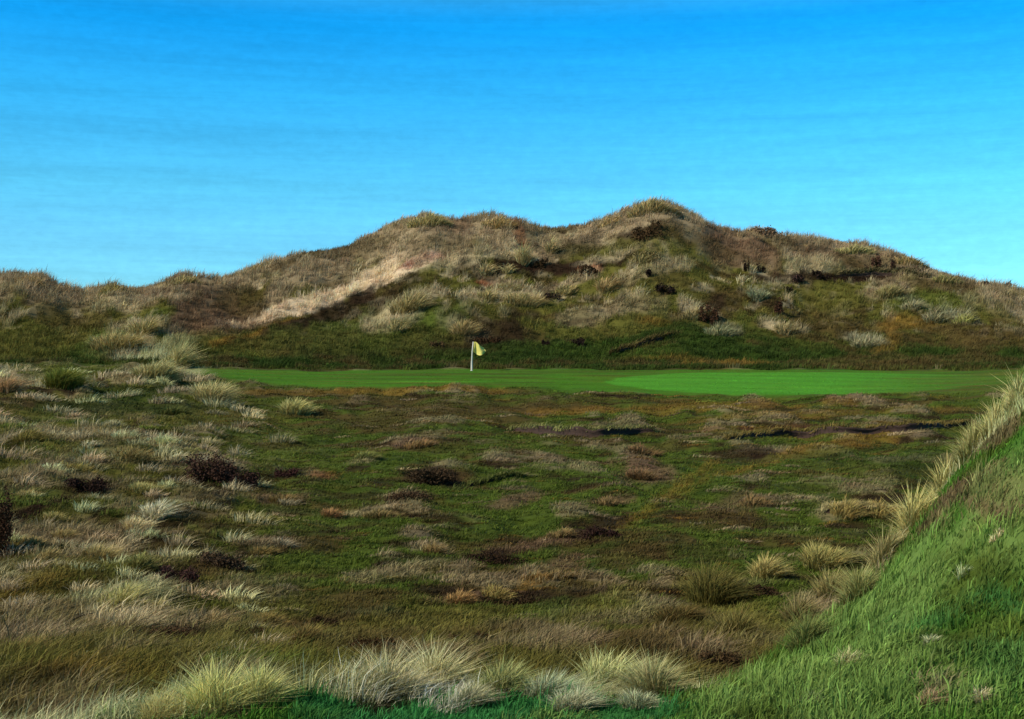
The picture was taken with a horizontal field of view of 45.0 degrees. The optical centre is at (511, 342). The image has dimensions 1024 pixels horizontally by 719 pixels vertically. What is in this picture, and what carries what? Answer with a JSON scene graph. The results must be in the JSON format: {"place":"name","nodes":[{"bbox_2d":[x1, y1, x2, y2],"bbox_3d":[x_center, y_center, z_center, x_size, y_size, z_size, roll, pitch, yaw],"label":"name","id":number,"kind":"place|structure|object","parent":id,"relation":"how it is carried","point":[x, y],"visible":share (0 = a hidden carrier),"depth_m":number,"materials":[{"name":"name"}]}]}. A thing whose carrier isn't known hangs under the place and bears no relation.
{"place":"outdoors","nodes":[
{"label":"outdoors","id":0,"kind":"place"},
{"bbox_2d":[0,409,986,718],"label":"fringe grass","id":1,"kind":"structure","parent":0,"point":[330,687],"depth_m":5.11,"materials":[{"name":"plant"}]},
{"bbox_2d":[0,203,1023,718],"bbox_3d":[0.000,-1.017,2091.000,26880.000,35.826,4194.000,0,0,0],"label":"ground","id":2,"kind":"structure","parent":0,"point":[382,379],"depth_m":70.65,"materials":[{"name":"plant"}]},
{"bbox_2d":[0,486,20,557],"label":"heather bush","id":3,"kind":"object","parent":2,"relation":"on","point":[5,527],"visible":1,"depth_m":21.84,"materials":[{"name":"brown plant"}]},
{"bbox_2d":[0,370,39,393],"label":"marram tussock","id":4,"kind":"object","parent":2,"relation":"on","point":[7,385],"visible":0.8,"depth_m":67.56,"materials":[{"name":"beige plant"}]},
{"bbox_2d":[5,427,52,443],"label":"marram tussock","id":5,"kind":"object","parent":2,"relation":"on","point":[28,434],"visible":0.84,"depth_m":42.63,"materials":[{"name":"green plant"}]},
{"bbox_2d":[27,543,69,563],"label":"marram tussock","id":6,"kind":"object","parent":2,"relation":"on","point":[49,554],"visible":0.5,"depth_m":20.04,"materials":[{"name":"beige plant"}]},
{"bbox_2d":[33,363,98,390],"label":"marram tussock","id":7,"kind":"object","parent":2,"relation":"on","point":[63,379],"visible":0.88,"depth_m":72.20,"materials":[{"name":"green plant"}]},
{"bbox_2d":[60,474,112,493],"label":"heather bush","id":8,"kind":"object","parent":2,"relation":"on","point":[96,485],"visible":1,"depth_m":31.38,"materials":[{"name":"brown plant"}]},
{"bbox_2d":[75,542,140,562],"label":"marram tussock","id":9,"kind":"object","parent":2,"relation":"on","point":[106,552],"visible":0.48,"depth_m":21.13,"materials":[{"name":"beige plant"}]},
{"bbox_2d":[78,327,161,354],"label":"marram tussock","id":10,"kind":"object","parent":2,"relation":"on","point":[117,341],"visible":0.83,"depth_m":119.45,"materials":[{"name":"beige plant"}]},
{"bbox_2d":[89,579,158,610],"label":"marram tussock","id":11,"kind":"object","parent":2,"relation":"on","point":[124,594],"visible":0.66,"depth_m":16.45,"materials":[{"name":"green plant"}]},
{"bbox_2d":[97,607,173,629],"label":"marram tussock","id":12,"kind":"object","parent":2,"relation":"on","point":[134,618],"visible":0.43,"depth_m":15.04,"materials":[{"name":"beige plant"}]},
{"bbox_2d":[111,444,161,463],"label":"marram tussock","id":13,"kind":"object","parent":2,"relation":"on","point":[138,456],"visible":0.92,"depth_m":38.23,"materials":[{"name":"beige plant"}]},
{"bbox_2d":[117,514,163,531],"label":"marram tussock","id":14,"kind":"object","parent":2,"relation":"on","point":[129,522],"visible":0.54,"depth_m":26.56,"materials":[{"name":"beige plant"}]},
{"bbox_2d":[124,547,164,570],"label":"marram tussock","id":15,"kind":"object","parent":2,"relation":"on","point":[141,560],"visible":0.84,"depth_m":19.91,"materials":[{"name":"green plant"}]},
{"bbox_2d":[127,480,165,493],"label":"marram tussock","id":16,"kind":"object","parent":2,"relation":"on","point":[134,488],"visible":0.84,"depth_m":31.52,"materials":[{"name":"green plant"}]},
{"bbox_2d":[122,315,176,336],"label":"marram tussock","id":17,"kind":"object","parent":2,"relation":"on","point":[148,327],"visible":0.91,"depth_m":124.94,"materials":[{"name":"beige plant"}]},
{"bbox_2d":[117,621,197,640],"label":"heather bush","id":18,"kind":"object","parent":2,"relation":"on","point":[171,629],"visible":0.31,"depth_m":13.89,"materials":[{"name":"brown plant"}]},
{"bbox_2d":[138,495,185,522],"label":"marram tussock","id":19,"kind":"object","parent":2,"relation":"on","point":[159,511],"visible":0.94,"depth_m":27.68,"materials":[{"name":"beige plant"}]},
{"bbox_2d":[0,362,328,671],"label":"tan grass","id":20,"kind":"structure","parent":2,"relation":"on","point":[159,400],"depth_m":36.44,"materials":[{"name":"plant"}]},
{"bbox_2d":[129,357,200,382],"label":"marram tussock","id":21,"kind":"object","parent":2,"relation":"on","point":[153,370],"visible":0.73,"depth_m":82.46,"materials":[{"name":"beige plant"}]},
{"bbox_2d":[156,404,195,415],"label":"marram tussock","id":22,"kind":"object","parent":2,"relation":"on","point":[172,411],"visible":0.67,"depth_m":62.03,"materials":[{"name":"green plant"}]},
{"bbox_2d":[156,561,201,585],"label":"heather bush","id":23,"kind":"object","parent":2,"relation":"on","point":[192,575],"visible":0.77,"depth_m":18.03,"materials":[{"name":"brown plant"}]},
{"bbox_2d":[151,339,211,368],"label":"marram tussock","id":24,"kind":"object","parent":2,"relation":"on","point":[184,358],"visible":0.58,"depth_m":98.62,"materials":[{"name":"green plant"}]},
{"bbox_2d":[128,681,242,718],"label":"marram tussock","id":25,"kind":"object","parent":2,"relation":"on","point":[150,712],"visible":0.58,"depth_m":4.68,"materials":[{"name":"beige plant"}]},
{"bbox_2d":[128,648,291,718],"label":"marram tussock","id":26,"kind":"object","parent":2,"relation":"on","point":[212,695],"visible":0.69,"depth_m":4.70,"materials":[{"name":"beige plant"}]},
{"bbox_2d":[177,448,244,484],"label":"heather bush","id":27,"kind":"object","parent":2,"relation":"on","point":[222,470],"visible":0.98,"depth_m":36.51,"materials":[{"name":"brown plant"}]},
{"bbox_2d":[183,378,245,404],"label":"marram tussock","id":28,"kind":"object","parent":2,"relation":"on","point":[200,393],"visible":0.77,"depth_m":70.59,"materials":[{"name":"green plant"}]},
{"bbox_2d":[196,548,249,570],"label":"heather bush","id":29,"kind":"object","parent":2,"relation":"on","point":[219,559],"visible":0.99,"depth_m":20.70,"materials":[{"name":"brown plant"}]},
{"bbox_2d":[226,467,262,488],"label":"heather bush","id":30,"kind":"object","parent":2,"relation":"on","point":[248,478],"visible":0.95,"depth_m":36.22,"materials":[{"name":"brown plant"}]},
{"bbox_2d":[198,660,311,706],"bbox_3d":[-1.022,1.330,4.837,0.571,0.200,0.530,0,0,0],"label":"marram tussock","id":31,"kind":"object","parent":2,"relation":"on","point":[276,687],"visible":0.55,"depth_m":4.81,"materials":[{"name":"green plant"}]},
{"bbox_2d":[252,609,291,625],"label":"marram tussock","id":32,"kind":"object","parent":2,"relation":"on","point":[275,617],"visible":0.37,"depth_m":15.49,"materials":[{"name":"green plant"}]},
{"bbox_2d":[276,397,320,415],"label":"marram tussock","id":33,"kind":"object","parent":2,"relation":"on","point":[297,407],"visible":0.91,"depth_m":68.37,"materials":[{"name":"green plant"}]},
{"bbox_2d":[283,621,330,643],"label":"marram tussock","id":34,"kind":"object","parent":2,"relation":"on","point":[304,628],"visible":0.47,"depth_m":13.43,"materials":[{"name":"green plant"}]},
{"bbox_2d":[300,658,364,692],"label":"marram tussock","id":35,"kind":"object","parent":2,"relation":"on","point":[337,670],"visible":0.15,"depth_m":5.23,"materials":[{"name":"beige plant"}]},
{"bbox_2d":[347,634,397,652],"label":"heather bush","id":36,"kind":"object","parent":2,"relation":"on","point":[363,642],"visible":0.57,"depth_m":12.68,"materials":[{"name":"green plant"}]},
{"bbox_2d":[306,638,455,699],"bbox_3d":[-0.554,1.398,5.274,0.707,0.297,0.801,0,0,-28],"label":"marram tussock","id":37,"kind":"object","parent":2,"relation":"on","point":[389,667],"visible":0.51,"depth_m":5.21,"materials":[{"name":"beige plant"}]},
{"bbox_2d":[380,488,433,501],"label":"heather bush","id":38,"kind":"object","parent":2,"relation":"on","point":[402,494],"visible":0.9,"depth_m":33.30,"materials":[{"name":"brown plant"}]},
{"bbox_2d":[387,288,437,316],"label":"marram tussock","id":39,"kind":"object","parent":2,"relation":"on","point":[408,304],"visible":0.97,"depth_m":136.42,"materials":[{"name":"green plant"}]},
{"bbox_2d":[402,437,435,449],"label":"marram tussock","id":40,"kind":"object","parent":2,"relation":"on","point":[417,444],"visible":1,"depth_m":50.02,"materials":[{"name":"beige plant"}]},
{"bbox_2d":[405,208,454,228],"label":"marram tussock","id":41,"kind":"object","parent":2,"relation":"on","point":[434,220],"visible":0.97,"depth_m":160.14,"materials":[{"name":"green plant"}]},
{"bbox_2d":[403,463,460,486],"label":"heather bush","id":42,"kind":"object","parent":2,"relation":"on","point":[434,476],"visible":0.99,"depth_m":38.76,"materials":[{"name":"brown plant"}]},
{"bbox_2d":[342,635,522,690],"bbox_3d":[-0.709,2.716,10.440,1.394,0.573,1.454,0,0,32],"label":"marram tussock","id":43,"kind":"object","parent":2,"relation":"on","point":[439,665],"visible":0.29,"depth_m":10.35,"materials":[{"name":"beige plant"}]},
{"bbox_2d":[445,586,480,604],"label":"marram tussock","id":44,"kind":"object","parent":2,"relation":"on","point":[460,597],"visible":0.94,"depth_m":18.02,"materials":[{"name":"beige plant"}]},
{"bbox_2d":[448,316,486,336],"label":"marram tussock","id":45,"kind":"object","parent":2,"relation":"on","point":[462,327],"visible":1,"depth_m":128.09,"materials":[{"name":"beige plant"}]},
{"bbox_2d":[437,676,513,705],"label":"marram tussock","id":46,"kind":"object","parent":2,"relation":"on","point":[475,691],"visible":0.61,"depth_m":4.95,"materials":[{"name":"beige plant"}]},
{"bbox_2d":[439,467,536,490],"bbox_3d":[-0.918,4.288,38.290,1.420,0.565,4.436,0,0,35],"label":"turf edge","id":47,"kind":"object","parent":2,"relation":"on","point":[501,475],"visible":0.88,"depth_m":39.05,"materials":[{"name":"plant"}]},
{"bbox_2d":[461,551,535,566],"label":"heather bush","id":48,"kind":"object","parent":2,"relation":"on","point":[497,558],"visible":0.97,"depth_m":22.87,"materials":[{"name":"brown plant"}]},
{"bbox_2d":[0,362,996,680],"bbox_3d":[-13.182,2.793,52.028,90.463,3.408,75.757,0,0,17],"label":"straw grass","id":49,"kind":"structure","parent":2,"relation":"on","point":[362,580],"depth_m":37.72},
{"bbox_2d":[480,583,517,601],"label":"marram tussock","id":50,"kind":"object","parent":2,"relation":"on","point":[496,593],"visible":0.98,"depth_m":18.40,"materials":[{"name":"beige plant"}]},
{"bbox_2d":[480,214,517,228],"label":"marram tussock","id":51,"kind":"object","parent":2,"relation":"on","point":[497,221],"visible":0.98,"depth_m":159.35,"materials":[{"name":"beige plant"}]},
{"bbox_2d":[0,361,1006,718],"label":"rough grass","id":52,"kind":"structure","parent":2,"relation":"on","point":[90,669],"depth_m":22.52,"materials":[{"name":"plant"}]},
{"bbox_2d":[454,650,562,697],"bbox_3d":[0.047,1.404,5.180,0.676,0.240,0.578,0,0,0],"label":"marram tussock","id":53,"kind":"object","parent":2,"relation":"on","point":[508,679],"visible":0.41,"depth_m":5.16,"materials":[{"name":"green plant"}]},
{"bbox_2d":[0,196,1023,371],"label":"marram grass","id":54,"kind":"structure","parent":2,"relation":"on","point":[560,360],"depth_m":134.70,"materials":[{"name":"plant"}]},
{"bbox_2d":[513,241,539,266],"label":"marram tussock","id":55,"kind":"object","parent":2,"relation":"on","point":[522,256],"visible":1,"depth_m":151.54,"materials":[{"name":"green plant"}]},
{"bbox_2d":[500,291,555,307],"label":"marram tussock","id":56,"kind":"object","parent":2,"relation":"on","point":[522,299],"visible":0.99,"depth_m":138.92,"materials":[{"name":"beige plant"}]},
{"bbox_2d":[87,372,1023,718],"bbox_3d":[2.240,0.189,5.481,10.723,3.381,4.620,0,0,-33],"label":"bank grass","id":57,"kind":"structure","parent":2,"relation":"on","point":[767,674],"depth_m":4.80,"materials":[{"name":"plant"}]},
{"bbox_2d":[519,667,612,700],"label":"marram tussock","id":58,"kind":"object","parent":2,"relation":"on","point":[546,683],"visible":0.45,"depth_m":5.05,"materials":[{"name":"beige plant"}]},
{"bbox_2d":[539,683,618,712],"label":"marram tussock","id":59,"kind":"object","parent":2,"relation":"on","point":[577,700],"visible":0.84,"depth_m":4.68,"materials":[{"name":"beige plant"}]},
{"bbox_2d":[506,422,661,437],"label":"turf edge","id":60,"kind":"object","parent":2,"relation":"on","point":[578,430],"visible":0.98,"depth_m":56.31,"materials":[{"name":"plant"}]},
{"bbox_2d":[213,390,985,672],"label":"heather grass","id":61,"kind":"structure","parent":2,"relation":"on","point":[616,494],"depth_m":38.57,"materials":[{"name":"plant"}]},
{"bbox_2d":[575,524,623,539],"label":"heather bush","id":62,"kind":"object","parent":2,"relation":"on","point":[595,530],"visible":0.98,"depth_m":26.07,"materials":[{"name":"brown plant"}]},
{"bbox_2d":[185,368,1017,399],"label":"green turf","id":63,"kind":"structure","parent":2,"relation":"on","point":[673,378],"depth_m":88.28,"materials":[{"name":"green plant"}]},
{"bbox_2d":[594,273,623,293],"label":"marram tussock","id":64,"kind":"object","parent":2,"relation":"on","point":[610,284],"visible":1,"depth_m":143.20,"materials":[{"name":"beige plant"}]},
{"bbox_2d":[611,687,663,709],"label":"marram tussock","id":65,"kind":"object","parent":2,"relation":"on","point":[634,699],"visible":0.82,"depth_m":4.69,"materials":[{"name":"beige plant"}]},
{"bbox_2d":[566,638,710,687],"bbox_3d":[1.140,2.752,10.381,1.676,0.458,1.217,0,0,-26],"label":"marram tussock","id":66,"kind":"object","parent":2,"relation":"on","point":[591,668],"visible":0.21,"depth_m":10.38,"materials":[{"name":"beige plant"}]},
{"bbox_2d":[624,467,663,480],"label":"marram tussock","id":67,"kind":"object","parent":2,"relation":"on","point":[638,474],"visible":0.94,"depth_m":39.87,"materials":[{"name":"brown plant"}]},
{"bbox_2d":[625,248,662,265],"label":"marram tussock","id":68,"kind":"object","parent":2,"relation":"on","point":[635,258],"visible":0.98,"depth_m":148.57,"materials":[{"name":"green plant"}]},
{"bbox_2d":[626,441,663,456],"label":"marram tussock","id":69,"kind":"object","parent":2,"relation":"on","point":[640,448],"visible":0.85,"depth_m":47.61,"materials":[{"name":"brown plant"}]},
{"bbox_2d":[604,330,686,354],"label":"turf edge","id":70,"kind":"object","parent":2,"relation":"on","point":[657,337],"visible":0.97,"depth_m":123.00,"materials":[{"name":"plant"}]},
{"bbox_2d":[626,219,666,244],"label":"heather bush","id":71,"kind":"object","parent":2,"relation":"on","point":[641,235],"visible":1,"depth_m":153.52,"materials":[{"name":"brown plant"}]},
{"bbox_2d":[578,641,718,697],"bbox_3d":[0.540,1.355,5.047,0.644,0.271,0.542,0,0,-23],"label":"marram tussock","id":72,"kind":"object","parent":2,"relation":"on","point":[652,677],"visible":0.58,"depth_m":5.02,"materials":[{"name":"beige plant"}]},
{"bbox_2d":[626,195,682,217],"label":"marram tussock","id":73,"kind":"object","parent":2,"relation":"on","point":[656,208],"visible":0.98,"depth_m":160.08,"materials":[{"name":"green plant"}]},
{"bbox_2d":[652,602,712,622],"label":"marram tussock","id":74,"kind":"object","parent":2,"relation":"on","point":[686,612],"visible":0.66,"depth_m":15.71,"materials":[{"name":"brown plant"}]},
{"bbox_2d":[697,303,719,325],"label":"heather bush","id":75,"kind":"object","parent":2,"relation":"on","point":[713,316],"visible":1,"depth_m":133.43,"materials":[{"name":"brown plant"}]},
{"bbox_2d":[669,555,766,606],"bbox_3d":[3.155,3.467,18.025,1.887,0.744,2.187,0,0,0],"label":"marram tussock","id":76,"kind":"object","parent":2,"relation":"on","point":[710,588],"visible":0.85,"depth_m":17.80,"materials":[{"name":"green plant"}]},
{"bbox_2d":[694,642,748,670],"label":"heather bush","id":77,"kind":"object","parent":2,"relation":"on","point":[729,658],"visible":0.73,"depth_m":11.48,"materials":[{"name":"brown plant"}]},
{"bbox_2d":[702,323,743,337],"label":"marram tussock","id":78,"kind":"object","parent":2,"relation":"on","point":[725,331],"visible":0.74,"depth_m":127.85,"materials":[{"name":"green plant"}]},
{"bbox_2d":[701,602,787,637],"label":"marram tussock","id":79,"kind":"object","parent":2,"relation":"on","point":[738,622],"visible":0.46,"depth_m":13.88,"materials":[{"name":"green plant"}]},
{"bbox_2d":[735,490,775,507],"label":"marram tussock","id":80,"kind":"object","parent":2,"relation":"on","point":[750,501],"visible":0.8,"depth_m":32.22,"materials":[{"name":"brown plant"}]},
{"bbox_2d":[745,581,780,596],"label":"heather bush","id":81,"kind":"object","parent":2,"relation":"on","point":[769,591],"visible":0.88,"depth_m":17.91,"materials":[{"name":"brown plant"}]},
{"bbox_2d":[743,549,796,580],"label":"marram tussock","id":82,"kind":"object","parent":2,"relation":"on","point":[768,569],"visible":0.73,"depth_m":19.59,"materials":[{"name":"beige plant"}]},
{"bbox_2d":[769,321,806,335],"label":"marram tussock","id":83,"kind":"object","parent":2,"relation":"on","point":[780,329],"visible":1,"depth_m":129.01,"materials":[{"name":"beige plant"}]},
{"bbox_2d":[777,590,830,622],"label":"marram tussock","id":84,"kind":"object","parent":2,"relation":"on","point":[803,605],"visible":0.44,"depth_m":15.37,"materials":[{"name":"beige plant"}]},
{"bbox_2d":[765,601,847,652],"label":"marram tussock","id":85,"kind":"object","parent":2,"relation":"on","point":[807,630],"visible":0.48,"depth_m":6.10,"materials":[{"name":"green plant"}]},
{"bbox_2d":[791,539,861,570],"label":"marram tussock","id":86,"kind":"object","parent":2,"relation":"on","point":[816,557],"visible":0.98,"depth_m":21.70,"materials":[{"name":"beige plant"}]},
{"bbox_2d":[796,563,859,601],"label":"marram tussock","id":87,"kind":"object","parent":2,"relation":"on","point":[822,588],"visible":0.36,"depth_m":17.34,"materials":[{"name":"beige plant"}]},
{"bbox_2d":[717,416,975,440],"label":"turf edge","id":88,"kind":"object","parent":2,"relation":"on","point":[841,428],"visible":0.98,"depth_m":56.61,"materials":[{"name":"plant"}]},
{"bbox_2d":[822,493,876,520],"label":"marram tussock","id":89,"kind":"object","parent":2,"relation":"on","point":[845,512],"visible":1,"depth_m":29.97,"materials":[{"name":"beige plant"}]},
{"bbox_2d":[817,560,884,607],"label":"marram tussock","id":90,"kind":"object","parent":2,"relation":"on","point":[860,582],"visible":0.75,"depth_m":6.49,"materials":[{"name":"beige plant"}]},
{"bbox_2d":[831,242,879,254],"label":"marram tussock","id":91,"kind":"object","parent":2,"relation":"on","point":[852,249],"visible":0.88,"depth_m":160.56,"materials":[{"name":"beige plant"}]},
{"bbox_2d":[815,499,906,512],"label":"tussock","id":92,"kind":"object","parent":2,"relation":"on","point":[856,502],"visible":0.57,"depth_m":30.36,"materials":[{"name":"plant"}]},
{"bbox_2d":[847,335,886,348],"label":"marram tussock","id":93,"kind":"object","parent":2,"relation":"on","point":[863,341],"visible":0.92,"depth_m":122.86,"materials":[{"name":"beige plant"}]},
{"bbox_2d":[829,518,910,570],"bbox_3d":[2.228,1.142,6.962,0.654,0.348,0.685,0,0,38],"label":"marram tussock","id":94,"kind":"object","parent":2,"relation":"on","point":[890,542],"visible":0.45,"depth_m":6.89,"materials":[{"name":"beige plant"}]},
{"bbox_2d":[862,498,900,519],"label":"marram tussock","id":95,"kind":"object","parent":2,"relation":"on","point":[873,514],"visible":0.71,"depth_m":30.17,"materials":[{"name":"beige plant"}]},
{"bbox_2d":[833,266,931,277],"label":"turf edge","id":96,"kind":"object","parent":2,"relation":"on","point":[873,271],"visible":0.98,"depth_m":153.11,"materials":[{"name":"plant"}]},
{"bbox_2d":[872,282,911,298],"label":"marram tussock","id":97,"kind":"object","parent":2,"relation":"on","point":[890,291],"visible":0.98,"depth_m":144.09,"materials":[{"name":"beige plant"}]},
{"bbox_2d":[868,477,938,537],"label":"marram tussock","id":98,"kind":"object","parent":2,"relation":"on","point":[910,514],"visible":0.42,"depth_m":7.24,"materials":[{"name":"beige plant"}]},
{"bbox_2d":[908,454,954,499],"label":"marram tussock","id":99,"kind":"object","parent":2,"relation":"on","point":[942,477],"visible":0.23,"depth_m":7.70,"materials":[{"name":"beige plant"}]},
{"bbox_2d":[916,682,952,707],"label":"marram tussock","id":100,"kind":"object","parent":2,"relation":"on","point":[935,693],"visible":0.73,"depth_m":3.99,"materials":[{"name":"beige plant"}]},
{"bbox_2d":[920,307,952,323],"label":"marram tussock","id":101,"kind":"object","parent":2,"relation":"on","point":[929,317],"visible":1,"depth_m":135.49,"materials":[{"name":"beige plant"}]},
{"bbox_2d":[938,417,984,467],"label":"marram tussock","id":102,"kind":"object","parent":2,"relation":"on","point":[967,443],"visible":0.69,"depth_m":7.32,"materials":[{"name":"beige plant"}]},
{"bbox_2d":[966,395,1007,441],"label":"marram tussock","id":103,"kind":"object","parent":2,"relation":"on","point":[983,430],"visible":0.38,"depth_m":7.13,"materials":[{"name":"beige plant"}]},
{"bbox_2d":[988,367,1023,414],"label":"marram tussock","id":104,"kind":"object","parent":2,"relation":"on","point":[1010,398],"visible":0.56,"depth_m":6.96,"materials":[{"name":"beige plant"}]},
{"bbox_2d":[0,0,1023,288],"label":"sky","id":105,"kind":"structure","parent":0,"point":[142,141],"materials":[{"name":"blue"}]},
{"bbox_2d":[82,365,1023,718],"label":"mound grass","id":106,"kind":"structure","parent":0,"point":[928,651],"depth_m":4.69,"materials":[{"name":"plant"}]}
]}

